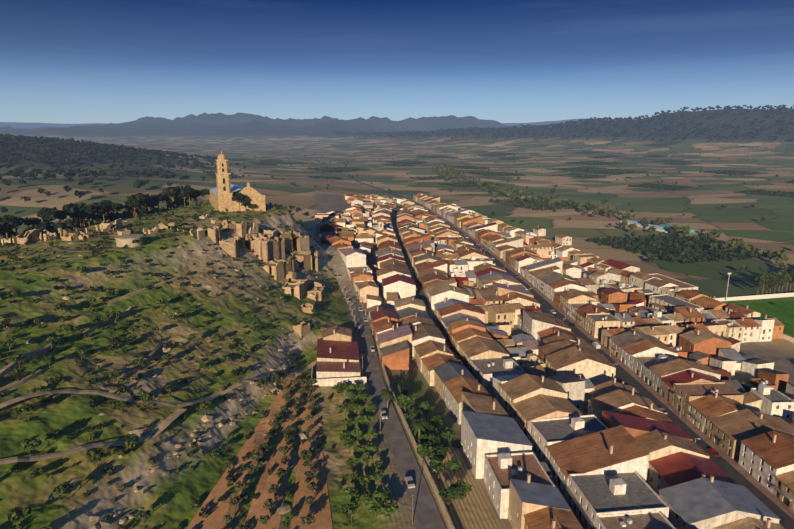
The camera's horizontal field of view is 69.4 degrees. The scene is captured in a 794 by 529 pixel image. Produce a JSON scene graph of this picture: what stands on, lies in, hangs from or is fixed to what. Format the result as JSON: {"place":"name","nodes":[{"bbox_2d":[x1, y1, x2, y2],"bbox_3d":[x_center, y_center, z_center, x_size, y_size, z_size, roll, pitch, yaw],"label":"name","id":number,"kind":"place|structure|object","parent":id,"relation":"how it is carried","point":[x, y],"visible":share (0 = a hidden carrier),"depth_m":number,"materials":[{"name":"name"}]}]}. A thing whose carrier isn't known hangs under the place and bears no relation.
{"place":"outdoors","nodes":[
{"label":"outdoors","id":0,"kind":"place"},
{"bbox_2d":[0,353,365,464],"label":"dirt path","id":1,"kind":"structure","parent":0,"point":[163,425],"depth_m":140.79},
{"bbox_2d":[0,108,793,528],"bbox_3d":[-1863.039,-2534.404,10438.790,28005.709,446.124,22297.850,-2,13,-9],"label":"terrain","id":2,"kind":"structure","parent":0,"point":[170,498],"depth_m":249.76,"materials":[{"name":"green plant"}]},
{"bbox_2d":[0,276,177,392],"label":"terrace walls","id":3,"kind":"structure","parent":2,"relation":"on","point":[8,368],"depth_m":161.44,"materials":[{"name":"stone"}]},
{"bbox_2d":[114,234,142,246],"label":"building","id":4,"kind":"structure","parent":2,"relation":"on","point":[123,240],"depth_m":228.35,"materials":[{"name":"stone"}]},
{"bbox_2d":[1,214,324,338],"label":"ruined buildings","id":5,"kind":"structure","parent":2,"relation":"on","point":[267,246],"depth_m":274.09,"materials":[{"name":"stone"}]},
{"bbox_2d":[3,209,324,528],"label":"rock outcrops","id":6,"kind":"object","parent":2,"relation":"on","point":[283,508],"visible":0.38,"depth_m":149.65,"materials":[{"name":"stone"}]},
{"bbox_2d":[0,201,344,528],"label":"shrubs","id":7,"kind":"object","parent":2,"relation":"on","point":[40,470],"visible":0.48,"depth_m":192.21,"materials":[{"name":"green plant"}]},
{"bbox_2d":[0,208,398,527],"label":"trees","id":8,"kind":"object","parent":2,"relation":"on","point":[347,510],"visible":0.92,"depth_m":149.71,"materials":[{"name":"green plant"}]},
{"bbox_2d":[209,151,265,211],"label":"church","id":9,"kind":"structure","parent":2,"relation":"on","point":[222,194],"depth_m":323.60,"materials":[{"name":"stone"}]},
{"bbox_2d":[186,380,332,528],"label":"orchard soil","id":10,"kind":"structure","parent":2,"relation":"on","point":[319,509],"depth_m":141.21,"materials":[{"name":"brown soil"}]},
{"bbox_2d":[223,378,318,525],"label":"orchard trees","id":11,"kind":"object","parent":10,"relation":"on","point":[270,503],"visible":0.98,"depth_m":147.81,"materials":[{"name":"green plant"}]},
{"bbox_2d":[327,249,373,335],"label":"pollarded plane trees","id":12,"kind":"object","parent":2,"relation":"on","point":[365,313],"visible":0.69,"depth_m":274.54,"materials":[{"name":"green plant"}]},
{"bbox_2d":[338,228,408,395],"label":"trees","id":13,"kind":"object","parent":2,"relation":"on","point":[403,382],"visible":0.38,"depth_m":187.53,"materials":[{"name":"green plant"}]},
{"bbox_2d":[381,411,387,418],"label":"car","id":14,"kind":"object","parent":2,"relation":"on","point":[383,415],"visible":0.81,"depth_m":173.78,"materials":[{"name":"paint"}]},
{"bbox_2d":[0,123,787,270],"bbox_3d":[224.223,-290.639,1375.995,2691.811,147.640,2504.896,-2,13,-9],"label":"trees","id":15,"kind":"object","parent":2,"relation":"on","point":[742,268],"visible":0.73,"depth_m":1074.67,"materials":[{"name":"green plant"}]},
{"bbox_2d":[0,104,793,212],"bbox_3d":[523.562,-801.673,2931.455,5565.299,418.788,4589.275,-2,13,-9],"label":"forest","id":16,"kind":"object","parent":2,"relation":"on","point":[70,142],"visible":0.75,"depth_m":1351.33,"materials":[{"name":"green plant"}]},
{"bbox_2d":[0,194,793,528],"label":"tree trunks","id":17,"kind":"object","parent":2,"relation":"on","point":[218,340],"visible":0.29,"depth_m":237.84,"materials":[{"name":"brown plant"}]},
{"bbox_2d":[0,185,338,243],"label":"trees","id":18,"kind":"object","parent":17,"relation":"attached to","point":[48,215],"visible":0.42,"depth_m":297.62,"materials":[{"name":"green plant"}]},
{"bbox_2d":[754,266,793,289],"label":"trees","id":19,"kind":"object","parent":17,"relation":"attached to","point":[783,276],"visible":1,"depth_m":348.90,"materials":[{"name":"green plant"}]},
{"bbox_2d":[404,476,414,488],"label":"car","id":20,"kind":"object","parent":2,"relation":"on","point":[409,481],"visible":0.96,"depth_m":140.60,"materials":[{"name":"paint"}]},
{"bbox_2d":[315,193,523,242],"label":"town houses","id":21,"kind":"structure","parent":2,"relation":"on","point":[364,213],"depth_m":579.59,"materials":[{"name":"brick"}]},
{"bbox_2d":[51,141,793,263],"bbox_3d":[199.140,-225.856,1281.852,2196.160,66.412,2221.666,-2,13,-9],"label":"farm fields","id":22,"kind":"structure","parent":2,"relation":"on","point":[698,246],"depth_m":944.37,"materials":[{"name":"green plant"}]},
{"bbox_2d":[425,456,435,472],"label":"car","id":23,"kind":"object","parent":2,"relation":"on","point":[428,465],"visible":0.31,"depth_m":147.09,"materials":[{"name":"paint"}]},
{"bbox_2d":[320,223,633,289],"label":"town houses","id":24,"kind":"structure","parent":2,"relation":"on","point":[528,254],"depth_m":398.22,"materials":[{"name":"brick"}]},
{"bbox_2d":[221,139,793,528],"bbox_3d":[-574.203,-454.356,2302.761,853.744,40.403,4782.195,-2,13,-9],"label":"streets","id":25,"kind":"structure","parent":2,"relation":"on","point":[428,516],"depth_m":196.79,"materials":[{"name":"grey asphalt"}]},
{"bbox_2d":[540,462,551,477],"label":"car","id":26,"kind":"object","parent":25,"relation":"on","point":[546,468],"visible":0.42,"depth_m":150.17,"materials":[{"name":"paint"}]},
{"bbox_2d":[320,197,700,524],"bbox_3d":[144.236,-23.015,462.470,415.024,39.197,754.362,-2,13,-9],"label":"street lamps","id":27,"kind":"object","parent":2,"relation":"on","point":[529,289],"visible":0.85,"depth_m":201.42,"materials":[{"name":"grey metal"}]},
{"bbox_2d":[311,219,725,528],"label":"town buildings","id":28,"kind":"structure","parent":2,"relation":"on","point":[338,359],"depth_m":214.19,"materials":[{"name":"paint"}]},
{"bbox_2d":[394,290,702,502],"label":"trees","id":29,"kind":"object","parent":2,"relation":"on","point":[437,454],"visible":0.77,"depth_m":148.49,"materials":[{"name":"green plant"}]},
{"bbox_2d":[342,239,767,526],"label":"chimneys","id":30,"kind":"object","parent":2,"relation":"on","point":[622,523],"visible":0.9,"depth_m":214.67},
{"bbox_2d":[346,265,784,369],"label":"town houses","id":31,"kind":"structure","parent":2,"relation":"on","point":[503,305],"depth_m":270.77,"materials":[{"name":"brick"}]},
{"bbox_2d":[379,339,793,528],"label":"town houses","id":32,"kind":"structure","parent":2,"relation":"on","point":[610,453],"depth_m":160.18,"materials":[{"name":"brick"}]},
{"bbox_2d":[592,342,600,348],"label":"car","id":33,"kind":"object","parent":2,"relation":"on","point":[596,345],"visible":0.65,"depth_m":257.71,"materials":[{"name":"paint"}]},
{"bbox_2d":[430,162,793,272],"bbox_3d":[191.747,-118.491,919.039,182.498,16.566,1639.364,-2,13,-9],"label":"trees","id":34,"kind":"object","parent":2,"relation":"on","point":[728,245],"visible":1,"depth_m":660.78,"materials":[{"name":"green plant"}]},
{"bbox_2d":[620,220,694,232],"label":"farm buildings","id":35,"kind":"structure","parent":2,"relation":"on","point":[661,228],"depth_m":606.70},
{"bbox_2d":[707,448,720,456],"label":"car","id":36,"kind":"object","parent":2,"relation":"on","point":[714,452],"visible":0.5,"depth_m":171.55,"materials":[{"name":"paint"}]},
{"bbox_2d":[0,0,793,123],"label":"sky","id":37,"kind":"structure","parent":0,"point":[62,61],"materials":[{"name":"blue"}]},
{"bbox_2d":[712,273,793,342],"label":"sports field","id":38,"kind":"structure","parent":0,"point":[780,307],"depth_m":323.12,"materials":[{"name":"green plant"}]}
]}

